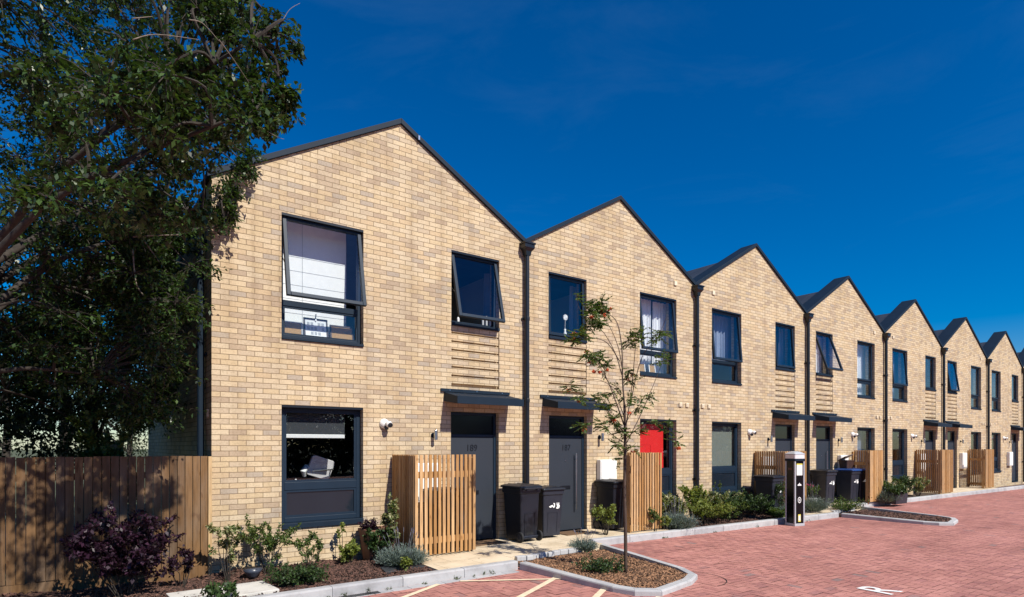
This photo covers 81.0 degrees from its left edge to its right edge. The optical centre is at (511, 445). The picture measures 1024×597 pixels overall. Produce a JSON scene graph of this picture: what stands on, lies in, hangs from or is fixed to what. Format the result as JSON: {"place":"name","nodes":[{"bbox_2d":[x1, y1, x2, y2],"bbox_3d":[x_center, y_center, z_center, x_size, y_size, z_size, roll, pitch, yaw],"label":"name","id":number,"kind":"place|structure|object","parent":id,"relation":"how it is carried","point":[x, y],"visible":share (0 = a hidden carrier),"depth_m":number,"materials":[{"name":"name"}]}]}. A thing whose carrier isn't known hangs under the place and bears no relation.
{"place":"outdoors","nodes":[
{"label":"outdoors","id":0,"kind":"place"},
{"bbox_2d":[0,449,168,585],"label":"ground","id":1,"kind":"structure","parent":0,"point":[13,453],"depth_m":24.37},
{"bbox_2d":[0,307,77,512],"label":"dense tree","id":2,"kind":"object","parent":1,"relation":"on","point":[7,454],"visible":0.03,"depth_m":17.32,"materials":[{"name":"green plant"}]},
{"bbox_2d":[0,260,107,511],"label":"dense tree","id":3,"kind":"object","parent":1,"relation":"on","point":[17,407],"visible":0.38,"depth_m":8.95,"materials":[{"name":"green plant"}]},
{"bbox_2d":[0,219,116,527],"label":"dense tree","id":4,"kind":"object","parent":1,"relation":"on","point":[1,430],"visible":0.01,"depth_m":13.96,"materials":[{"name":"green plant"}]},
{"bbox_2d":[0,227,173,537],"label":"dense tree","id":5,"kind":"object","parent":1,"relation":"on","point":[60,446],"visible":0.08,"depth_m":10.34,"materials":[{"name":"green plant"}]},
{"bbox_2d":[66,408,136,574],"bbox_3d":[-5.334,0.722,7.867,0.749,2.459,0.775,0,0,28],"label":"bright shrub","id":6,"kind":"object","parent":1,"relation":"on","point":[92,448],"visible":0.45,"depth_m":7.77,"materials":[{"name":"green plant"}]},
{"bbox_2d":[57,348,147,465],"bbox_3d":[-12.875,-0.766,20.441,4.511,5.396,4.254,0,0,-36],"label":"dense tree","id":7,"kind":"object","parent":1,"relation":"on","point":[130,450],"visible":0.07,"depth_m":20.22,"materials":[{"name":"green plant"}]},
{"bbox_2d":[148,118,535,572],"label":"terraced house","id":8,"kind":"structure","parent":1,"relation":"on","point":[415,366],"depth_m":9.62,"materials":[{"name":"brick"}]},
{"bbox_2d":[285,320,302,333],"bbox_3d":[-3.344,-1.779,9.078,0.340,0.220,0.024,0,-8,-36],"label":"cork board","id":9,"kind":"object","parent":8,"relation":"attached to","point":[293,327],"visible":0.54,"depth_m":9.10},
{"bbox_2d":[286,413,344,437],"bbox_3d":[-3.082,-0.332,9.295,1.000,0.424,0.059,0,0,-36],"label":"roller blind","id":10,"kind":"object","parent":8,"relation":"attached to","point":[305,425],"visible":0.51,"depth_m":9.29,"materials":[{"name":"fabric"}]},
{"bbox_2d":[303,314,327,336],"bbox_3d":[-3.046,-1.860,9.306,0.370,0.382,0.041,0,-8,-36],"label":"wall planner","id":11,"kind":"object","parent":8,"relation":"attached to","point":[315,327],"depth_m":9.30,"materials":[{"name":"white paper"}]},
{"bbox_2d":[300,455,334,478],"bbox_3d":[-3.341,0.902,10.008,0.686,1.509,0.597,0,0,44],"label":"office chair","id":12,"kind":"object","parent":8,"relation":"on","point":[319,467],"visible":0.4,"depth_m":9.88,"materials":[{"name":"grey plastic"}]},
{"bbox_2d":[282,405,363,529],"bbox_3d":[-2.918,0.311,9.219,1.251,1.829,0.215,0,0,-36],"label":"window","id":13,"kind":"structure","parent":8,"relation":"in","point":[311,502],"depth_m":9.24,"materials":[{"name":"black metal"}]},
{"bbox_2d":[282,212,366,346],"bbox_3d":[-2.866,-2.498,9.152,1.256,1.859,0.384,0,0,-36],"label":"window","id":14,"kind":"structure","parent":8,"relation":"in","point":[360,280],"depth_m":9.19,"materials":[{"name":"black metal"}]},
{"bbox_2d":[329,325,353,339],"bbox_3d":[-2.711,-1.789,9.542,0.380,0.240,0.024,0,-8,-36],"label":"cork board","id":15,"kind":"object","parent":8,"relation":"attached to","point":[341,332],"visible":0.87,"depth_m":9.54,"materials":[{"name":"brown wood"}]},
{"bbox_2d":[451,412,495,540],"bbox_3d":[-0.701,0.574,10.833,1.016,2.352,0.170,0,0,-36],"label":"door","id":16,"kind":"structure","parent":8,"relation":"in","point":[471,433],"depth_m":10.97,"materials":[{"name":"metal"}]},
{"bbox_2d":[451,250,504,331],"bbox_3d":[-0.632,-2.771,10.756,1.016,1.314,0.425,0,0,-36],"label":"window","id":17,"kind":"structure","parent":8,"relation":"in","point":[495,284],"depth_m":10.82,"materials":[{"name":"black metal"}]},
{"bbox_2d":[484,273,489,325],"bbox_3d":[-0.417,-2.740,11.870,0.320,1.320,0.085,0,0,-36],"label":"curtain","id":18,"kind":"object","parent":8,"relation":"hanging from","point":[486,294],"visible":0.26,"depth_m":11.82,"materials":[{"name":"blue fabric"}]},
{"bbox_2d":[526,195,704,531],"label":"terraced house","id":19,"kind":"structure","parent":1,"relation":"on","point":[617,250],"depth_m":12.70,"materials":[{"name":"brick"}]},
{"bbox_2d":[549,416,583,531],"bbox_3d":[1.093,0.574,12.141,1.016,2.352,0.170,0,0,-36],"label":"door","id":20,"kind":"structure","parent":19,"relation":"in","point":[566,446],"depth_m":12.21,"materials":[{"name":"metal"}]},
{"bbox_2d":[548,271,586,342],"bbox_3d":[1.083,-2.771,12.138,1.016,1.314,0.213,0,0,-36],"label":"window","id":21,"kind":"structure","parent":19,"relation":"in","point":[551,335],"depth_m":12.04,"materials":[{"name":"black metal"}]},
{"bbox_2d":[569,286,576,333],"bbox_3d":[1.407,-2.740,12.848,0.420,1.320,0.094,0,0,-36],"label":"curtain","id":22,"kind":"object","parent":19,"relation":"hanging from","point":[572,312],"visible":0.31,"depth_m":12.75,"materials":[{"name":"blue fabric"}]},
{"bbox_2d":[640,298,650,371],"bbox_3d":[2.993,-2.395,13.880,0.720,2.030,0.093,0,0,-36],"label":"curtain","id":23,"kind":"object","parent":19,"relation":"hanging from","point":[646,313],"visible":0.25,"depth_m":13.98,"materials":[{"name":"white fabric"}]},
{"bbox_2d":[640,424,662,467],"bbox_3d":[3.123,0.000,13.796,1.070,1.200,0.030,0,0,-36],"label":"red board","id":24,"kind":"object","parent":19,"relation":"attached to","point":[652,441],"visible":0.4,"depth_m":13.89,"materials":[{"name":"paint"}]},
{"bbox_2d":[640,419,676,497],"bbox_3d":[3.307,0.311,13.760,1.251,1.829,0.215,0,0,-36],"label":"window","id":25,"kind":"structure","parent":19,"relation":"in","point":[667,473],"depth_m":14.10,"materials":[{"name":"black metal"}]},
{"bbox_2d":[652,302,665,373],"bbox_3d":[3.652,-2.395,14.385,0.780,2.030,0.093,0,0,-36],"label":"curtain","id":26,"kind":"object","parent":19,"relation":"hanging from","point":[659,315],"visible":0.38,"depth_m":14.27,"materials":[{"name":"white fabric"}]},
{"bbox_2d":[640,292,677,378],"bbox_3d":[3.320,-2.498,13.737,1.256,1.859,0.267,0,0,-36],"label":"window","id":27,"kind":"structure","parent":19,"relation":"in","point":[672,321],"depth_m":13.90,"materials":[{"name":"black metal"}]},
{"bbox_2d":[687,243,814,518],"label":"terraced house","id":28,"kind":"structure","parent":1,"relation":"on","point":[760,401],"depth_m":15.91,"materials":[{"name":"brick"}]},
{"bbox_2d":[712,315,729,361],"bbox_3d":[5.413,-2.805,15.721,1.000,1.210,0.092,0,0,-36],"label":"curtain","id":29,"kind":"object","parent":28,"relation":"hanging from","point":[721,325],"visible":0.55,"depth_m":15.82,"materials":[{"name":"white fabric"}]},
{"bbox_2d":[712,426,732,465],"bbox_3d":[5.354,0.010,15.420,1.130,1.100,0.006,0,0,-36],"label":"window blind","id":30,"kind":"object","parent":28,"relation":"attached to","point":[722,445],"depth_m":15.48,"materials":[{"name":"fabric"}]},
{"bbox_2d":[712,422,740,494],"bbox_3d":[5.420,0.311,15.301,1.251,1.829,0.215,0,0,-36],"label":"window","id":31,"kind":"structure","parent":28,"relation":"in","point":[727,475],"depth_m":15.44,"materials":[{"name":"black metal"}]},
{"bbox_2d":[712,308,742,385],"bbox_3d":[5.431,-2.498,15.290,1.256,1.859,0.245,0,0,-36],"label":"window","id":32,"kind":"structure","parent":28,"relation":"in","point":[734,362],"depth_m":15.49,"materials":[{"name":"black metal"}]},
{"bbox_2d":[779,328,784,367],"bbox_3d":[8.027,-2.695,17.601,0.680,1.430,0.093,0,0,-36],"label":"curtain","id":33,"kind":"object","parent":28,"relation":"hanging from","point":[781,346],"visible":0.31,"depth_m":17.50,"materials":[{"name":"blue fabric"}]},
{"bbox_2d":[775,424,791,500],"bbox_3d":[7.637,0.574,16.915,1.016,2.352,0.170,0,0,-36],"label":"door","id":34,"kind":"structure","parent":28,"relation":"in","point":[783,433],"depth_m":17.00,"materials":[{"name":"metal"}]},
{"bbox_2d":[775,322,795,371],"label":"window","id":35,"kind":"structure","parent":28,"relation":"in","point":[790,328],"depth_m":17.09,"materials":[{"name":"black glass"}]},
{"bbox_2d":[797,276,890,495],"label":"terraced house","id":36,"kind":"structure","parent":1,"relation":"on","point":[844,322],"depth_m":18.90,"materials":[{"name":"brick"}]},
{"bbox_2d":[816,426,829,468],"bbox_3d":[9.431,0.574,18.223,1.016,2.352,0.170,0,0,-36],"label":"door","id":37,"kind":"structure","parent":36,"relation":"in","point":[822,432],"depth_m":18.32,"materials":[{"name":"metal"}]},
{"bbox_2d":[816,331,843,376],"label":"window","id":38,"kind":"structure","parent":36,"relation":"in","point":[828,336],"depth_m":18.24,"materials":[{"name":"black glass"}]},
{"bbox_2d":[857,345,864,394],"bbox_3d":[11.873,-2.445,20.407,1.200,1.930,0.092,0,0,-36],"label":"curtain","id":39,"kind":"object","parent":36,"relation":"hanging from","point":[860,366],"visible":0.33,"depth_m":20.40,"materials":[{"name":"white fabric"}]},
{"bbox_2d":[857,340,875,398],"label":"window","id":40,"kind":"structure","parent":36,"relation":"in","point":[868,381],"depth_m":20.15,"materials":[{"name":"black glass"}]},
{"bbox_2d":[875,299,951,494],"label":"terraced house","id":41,"kind":"structure","parent":1,"relation":"on","point":[918,350],"depth_m":22.06,"materials":[{"name":"brick"}]},
{"bbox_2d":[892,348,907,401],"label":"window","id":42,"kind":"structure","parent":41,"relation":"in","point":[903,353],"depth_m":21.65,"materials":[{"name":"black glass"}]},
{"bbox_2d":[892,429,907,480],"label":"window","id":43,"kind":"structure","parent":41,"relation":"in","point":[897,465],"depth_m":21.60,"materials":[{"name":"black glass"}]},
{"bbox_2d":[925,430,932,487],"bbox_3d":[15.975,0.574,22.996,1.016,2.352,0.170,0,0,-36],"label":"door","id":44,"kind":"structure","parent":41,"relation":"in","point":[928,433],"depth_m":23.12,"materials":[{"name":"metal"}]},
{"bbox_2d":[0,558,434,596],"bbox_3d":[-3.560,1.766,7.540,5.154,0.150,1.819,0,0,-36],"label":"bark mulch","id":45,"kind":"object","parent":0,"point":[201,582],"visible":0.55,"depth_m":7.79,"materials":[{"name":"brown wood"}]},
{"bbox_2d":[0,456,211,595],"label":"board fence","id":46,"kind":"object","parent":45,"relation":"on","point":[164,486],"visible":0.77,"depth_m":7.37,"materials":[{"name":"brown wood"}]},
{"bbox_2d":[59,500,185,596],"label":"purple shrub","id":47,"kind":"object","parent":45,"relation":"on","point":[144,556],"visible":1,"depth_m":6.76,"materials":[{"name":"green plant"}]},
{"bbox_2d":[0,0,306,449],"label":"tree","id":48,"kind":"object","parent":45,"relation":"on","point":[142,223],"visible":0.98,"depth_m":6.35,"materials":[{"name":"green plant"}]},
{"bbox_2d":[166,544,195,587],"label":"purple shrub","id":49,"kind":"object","parent":45,"relation":"on","point":[187,560],"visible":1,"depth_m":7.43,"materials":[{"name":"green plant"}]},
{"bbox_2d":[200,578,238,596],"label":"shrub","id":50,"kind":"object","parent":45,"relation":"on","point":[211,590],"visible":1,"depth_m":6.67,"materials":[{"name":"green plant"}]},
{"bbox_2d":[166,581,278,596],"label":"paving slab","id":51,"kind":"structure","parent":45,"relation":"on","point":[252,588],"depth_m":7.12,"materials":[{"name":"concrete"}]},
{"bbox_2d":[205,522,247,580],"bbox_3d":[-3.750,1.401,7.923,0.475,0.820,0.441,0,0,4],"label":"green shrub","id":52,"kind":"object","parent":45,"relation":"on","point":[226,544],"visible":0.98,"depth_m":7.89,"materials":[{"name":"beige plant"}]},
{"bbox_2d":[239,513,301,573],"bbox_3d":[-3.341,1.373,8.247,0.838,0.880,0.685,0,0,-4],"label":"green shrub","id":53,"kind":"object","parent":45,"relation":"on","point":[269,543],"visible":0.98,"depth_m":8.24,"materials":[{"name":"green plant"}]},
{"bbox_2d":[263,557,331,585],"bbox_3d":[-2.747,1.636,7.728,0.838,0.363,0.842,0,0,-10],"label":"ground cover","id":54,"kind":"object","parent":45,"relation":"on","point":[302,575],"visible":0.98,"depth_m":7.54,"materials":[{"name":"green plant"}]},
{"bbox_2d":[292,529,323,567],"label":"green shrub","id":55,"kind":"object","parent":45,"relation":"on","point":[299,545],"visible":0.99,"depth_m":8.25,"materials":[{"name":"green plant"}]},
{"bbox_2d":[339,538,359,563],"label":"lime plant","id":56,"kind":"object","parent":45,"relation":"on","point":[349,550],"visible":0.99,"depth_m":8.89,"materials":[{"name":"green plant"}]},
{"bbox_2d":[358,525,396,559],"bbox_3d":[-2.103,1.530,9.396,0.500,0.480,0.430,0,0,-36],"label":"brown planter","id":57,"kind":"object","parent":45,"relation":"on","point":[366,553],"visible":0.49,"depth_m":9.26,"materials":[{"name":"ceramic"}]},
{"bbox_2d":[363,527,395,559],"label":"dark plant","id":58,"kind":"object","parent":45,"relation":"on","point":[373,546],"visible":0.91,"depth_m":9.02,"materials":[{"name":"green plant"}]},
{"bbox_2d":[380,492,400,549],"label":"climbing plant","id":59,"kind":"object","parent":45,"relation":"on","point":[392,515],"visible":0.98,"depth_m":9.11,"materials":[{"name":"green plant"}]},
{"bbox_2d":[374,527,431,566],"bbox_3d":[-1.593,1.462,8.792,0.930,0.576,0.915,0,0,-36],"label":"lavender","id":60,"kind":"object","parent":45,"relation":"on","point":[393,558],"visible":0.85,"depth_m":8.67,"materials":[{"name":"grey plant"}]},
{"bbox_2d":[283,221,345,336],"bbox_3d":[-3.216,-2.300,9.471,1.210,2.440,0.046,0,0,-36],"label":"window blind","id":61,"kind":"object","parent":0,"point":[317,261],"visible":0.53,"depth_m":9.53,"materials":[{"name":"white fabric"}]},
{"bbox_2d":[0,0,1023,449],"label":"sky","id":62,"kind":"structure","parent":0,"point":[879,144],"materials":[{"name":"blue"}]},
{"bbox_2d":[419,526,665,569],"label":"footpath","id":63,"kind":"structure","parent":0,"point":[510,549],"depth_m":9.94,"materials":[{"name":"beige concrete"}]},
{"bbox_2d":[392,454,475,554],"bbox_3d":[-1.292,0.953,9.794,1.098,1.633,0.872,0,0,-36],"label":"slatted screen","id":64,"kind":"object","parent":63,"relation":"on","point":[406,474],"visible":0.81,"depth_m":9.42,"materials":[{"name":"brown wood"}]},
{"bbox_2d":[423,487,463,552],"bbox_3d":[-1.108,1.204,9.899,0.532,1.032,0.658,0,0,-36],"label":"wheelie bin","id":65,"kind":"object","parent":63,"relation":"on","point":[446,515],"visible":0.19,"depth_m":9.74,"materials":[{"name":"black plastic"}]},
{"bbox_2d":[500,483,542,542],"bbox_3d":[0.182,1.204,10.914,0.532,1.032,0.658,0,0,-39],"label":"wheelie bin","id":66,"kind":"object","parent":63,"relation":"on","point":[521,501],"visible":1,"depth_m":10.75,"materials":[{"name":"black plastic"}]},
{"bbox_2d":[515,547,580,560],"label":"edging setts","id":67,"kind":"structure","parent":63,"relation":"on","point":[552,553],"depth_m":9.67,"materials":[{"name":"concrete"}]},
{"bbox_2d":[537,485,565,535],"bbox_3d":[0.629,1.240,11.388,0.532,0.960,0.658,0,0,-31],"label":"wheelie bin","id":68,"kind":"object","parent":63,"relation":"on","point":[549,510],"visible":0.63,"depth_m":11.15,"materials":[{"name":"grey plastic"}]},
{"bbox_2d":[590,504,617,534],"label":"leafy plant","id":69,"kind":"object","parent":63,"relation":"on","point":[609,514],"visible":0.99,"depth_m":11.55,"materials":[{"name":"green plant"}]},
{"bbox_2d":[593,479,623,528],"bbox_3d":[2.063,1.204,12.372,0.532,1.032,0.658,0,0,-36],"label":"wheelie bin","id":70,"kind":"object","parent":63,"relation":"on","point":[608,494],"visible":0.75,"depth_m":12.17,"materials":[{"name":"black plastic"}]},
{"bbox_2d":[623,452,661,532],"bbox_3d":[2.433,0.953,12.455,0.910,1.634,0.962,0,0,-36],"label":"slatted screen","id":71,"kind":"object","parent":63,"relation":"on","point":[643,483],"visible":0.92,"depth_m":12.03,"materials":[{"name":"brown wood"}]},
{"bbox_2d":[362,489,1023,596],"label":"block paving","id":72,"kind":"structure","parent":0,"point":[922,566],"depth_m":9.75,"materials":[{"name":"red brick"}]},
{"bbox_2d":[347,570,518,596],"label":"drainage strip","id":73,"kind":"object","parent":72,"relation":"on","point":[442,582],"visible":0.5,"depth_m":8.09,"materials":[{"name":"concrete"}]},
{"bbox_2d":[785,451,804,525],"bbox_3d":[6.582,0.988,13.948,0.320,1.725,0.320,0,0,-20],"label":"charging post","id":74,"kind":"object","parent":72,"relation":"on","point":[794,488],"visible":1,"depth_m":13.84,"materials":[{"name":"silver metal"}]},
{"bbox_2d":[373,484,1023,596],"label":"car park base","id":75,"kind":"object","parent":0,"point":[838,555],"depth_m":10.14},
{"bbox_2d":[249,560,517,596],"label":"kerb","id":76,"kind":"structure","parent":75,"relation":"on","point":[359,587],"depth_m":7.83,"materials":[{"name":"concrete"}]},
{"bbox_2d":[589,512,838,544],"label":"kerb","id":77,"kind":"structure","parent":75,"relation":"on","point":[619,539],"depth_m":12.62,"materials":[{"name":"concrete"}]},
{"bbox_2d":[855,485,1023,506],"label":"kerb","id":78,"kind":"structure","parent":75,"relation":"on","point":[909,499],"depth_m":21.42,"materials":[{"name":"concrete"}]},
{"bbox_2d":[805,500,864,514],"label":"footpath","id":79,"kind":"structure","parent":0,"point":[821,511],"depth_m":15.70,"materials":[{"name":"concrete"}]},
{"bbox_2d":[754,451,805,505],"bbox_3d":[7.094,0.953,15.892,1.037,1.634,0.902,0,0,-36],"label":"slatted screen","id":80,"kind":"object","parent":79,"relation":"on","point":[765,466],"visible":0.38,"depth_m":15.61,"materials":[{"name":"brown wood"}]},
{"bbox_2d":[805,482,832,511],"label":"lavender","id":81,"kind":"object","parent":79,"relation":"on","point":[812,503],"visible":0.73,"depth_m":15.37,"materials":[{"name":"grey plant"}]},
{"bbox_2d":[810,469,837,501],"bbox_3d":[9.084,1.204,17.531,0.532,1.032,0.658,0,0,-30],"label":"wheelie bin","id":82,"kind":"object","parent":79,"relation":"on","point":[824,479],"visible":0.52,"depth_m":17.33,"materials":[{"name":"grey plastic"}]},
{"bbox_2d":[834,468,861,501],"bbox_3d":[10.210,1.204,18.277,0.532,1.032,0.658,0,0,-32],"label":"wheelie bin","id":83,"kind":"object","parent":79,"relation":"on","point":[847,482],"visible":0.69,"depth_m":18.10,"materials":[{"name":"grey plastic"}]},
{"bbox_2d":[852,450,882,503],"bbox_3d":[10.859,0.953,18.639,0.881,1.634,0.902,0,0,-36],"label":"slatted screen","id":84,"kind":"object","parent":79,"relation":"on","point":[873,463],"visible":0.73,"depth_m":18.23,"materials":[{"name":"brown wood"}]},
{"bbox_2d":[914,487,994,494],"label":"footpath","id":85,"kind":"structure","parent":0,"point":[961,489],"depth_m":23.07,"materials":[{"name":"concrete"}]},
{"bbox_2d":[915,450,952,493],"bbox_3d":[15.490,0.953,22.023,1.050,1.634,0.892,0,0,-36],"label":"slatted screen","id":86,"kind":"object","parent":85,"relation":"on","point":[946,458],"visible":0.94,"depth_m":21.66,"materials":[{"name":"brown wood"}]},
{"bbox_2d":[967,449,993,488],"bbox_3d":[19.133,0.953,24.680,0.969,1.633,0.892,0,0,-36],"label":"slatted screen","id":87,"kind":"object","parent":85,"relation":"on","point":[984,467],"visible":0.99,"depth_m":24.92,"materials":[{"name":"brown wood"}]},
{"bbox_2d":[935,317,992,487],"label":"terraced house","id":88,"kind":"structure","parent":0,"point":[966,359],"depth_m":24.98,"materials":[{"name":"brick"}]},
{"bbox_2d":[947,360,959,393],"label":"window","id":89,"kind":"structure","parent":88,"relation":"in","point":[953,367],"depth_m":24.45,"materials":[{"name":"blue glass"}]},
{"bbox_2d":[981,331,1023,487],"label":"terraced house","id":90,"kind":"structure","parent":0,"point":[1006,397],"depth_m":28.18,"materials":[{"name":"brick"}]},
{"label":"planting bed","id":91,"kind":"structure","parent":0,"visible":0},
{"bbox_2d":[662,491,688,514],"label":"bed shrub","id":92,"kind":"object","parent":91,"relation":"on","point":[666,498],"visible":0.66,"depth_m":13.28,"materials":[{"name":"green plant"}]},
{"bbox_2d":[676,484,706,521],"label":"bed shrub","id":93,"kind":"object","parent":91,"relation":"on","point":[695,494],"visible":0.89,"depth_m":13.68,"materials":[{"name":"green plant"}]},
{"bbox_2d":[638,513,776,529],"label":"bark mulch","id":94,"kind":"object","parent":91,"relation":"on","point":[748,516],"visible":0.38,"depth_m":14.29,"materials":[{"name":"wood"}]},
{"bbox_2d":[662,496,700,529],"bbox_3d":[3.466,1.400,12.671,1.126,0.720,1.180,0,0,-36],"label":"lavender","id":95,"kind":"object","parent":94,"relation":"on","point":[678,522],"visible":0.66,"depth_m":12.48,"materials":[{"name":"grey plant"}]},
{"bbox_2d":[752,474,784,513],"bbox_3d":[6.545,1.254,15.308,0.532,1.032,0.658,0,0,-33],"label":"wheelie bin","id":96,"kind":"object","parent":94,"relation":"on","point":[765,484],"visible":0.69,"depth_m":15.12,"materials":[{"name":"grey plastic"}]},
{"bbox_2d":[684,498,735,523],"bbox_3d":[4.392,1.475,13.292,1.003,0.679,0.938,0,0,-12],"label":"bed shrub","id":97,"kind":"object","parent":91,"relation":"on","point":[703,509],"visible":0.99,"depth_m":13.24,"materials":[{"name":"green plant"}]},
{"bbox_2d":[703,489,729,519],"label":"bed shrub","id":98,"kind":"object","parent":91,"relation":"on","point":[710,498],"visible":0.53,"depth_m":14.24,"materials":[{"name":"green plant"}]},
{"bbox_2d":[712,499,748,521],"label":"bed shrub","id":99,"kind":"object","parent":91,"relation":"on","point":[727,515],"visible":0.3,"depth_m":13.64,"materials":[{"name":"green plant"}]},
{"bbox_2d":[717,485,762,519],"bbox_3d":[5.513,1.393,14.450,1.084,0.844,1.015,0,0,40],"label":"bed shrub","id":100,"kind":"object","parent":91,"relation":"on","point":[749,501],"visible":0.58,"depth_m":14.35,"materials":[{"name":"green plant"}]},
{"bbox_2d":[740,492,774,514],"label":"bed shrub","id":101,"kind":"object","parent":91,"relation":"on","point":[766,505],"visible":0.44,"depth_m":14.83,"materials":[{"name":"green plant"}]},
{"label":"planter soil","id":102,"kind":"structure","parent":0,"visible":0},
{"bbox_2d":[571,551,627,573],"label":"ground cover","id":103,"kind":"object","parent":102,"relation":"on","point":[597,564],"visible":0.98,"depth_m":8.55,"materials":[{"name":"green plant"}]},
{"bbox_2d":[518,549,686,587],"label":"bark mulch","id":104,"kind":"object","parent":102,"relation":"on","point":[641,573],"visible":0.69,"depth_m":8.65,"materials":[{"name":"brown wood"}]},
{"bbox_2d":[568,529,598,550],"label":"lavender","id":105,"kind":"object","parent":104,"relation":"on","point":[585,545],"visible":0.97,"depth_m":10.18,"materials":[{"name":"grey plant"}]},
{"bbox_2d":[558,291,684,572],"bbox_3d":[1.530,-0.227,8.501,1.748,4.115,1.149,0,0,3],"label":"rowan sapling","id":106,"kind":"object","parent":104,"relation":"on","point":[592,321],"visible":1,"depth_m":8.52,"materials":[{"name":"green plant"}]},
{"bbox_2d":[520,540,697,596],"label":"kerb","id":107,"kind":"structure","parent":102,"relation":"on","point":[690,578],"depth_m":8.05,"materials":[{"name":"concrete"}]},
{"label":"planter soil","id":108,"kind":"structure","parent":0,"visible":0},
{"bbox_2d":[839,509,950,521],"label":"bark mulch","id":109,"kind":"object","parent":108,"relation":"on","point":[937,518],"visible":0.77,"depth_m":15.40,"materials":[{"name":"wood"}]},
{"bbox_2d":[826,495,871,510],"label":"ground cover","id":110,"kind":"object","parent":109,"relation":"on","point":[844,505],"visible":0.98,"depth_m":16.05,"materials":[{"name":"green plant"}]},
{"bbox_2d":[841,506,957,525],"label":"kerb","id":111,"kind":"structure","parent":108,"relation":"on","point":[952,521],"depth_m":14.84,"materials":[{"name":"concrete"}]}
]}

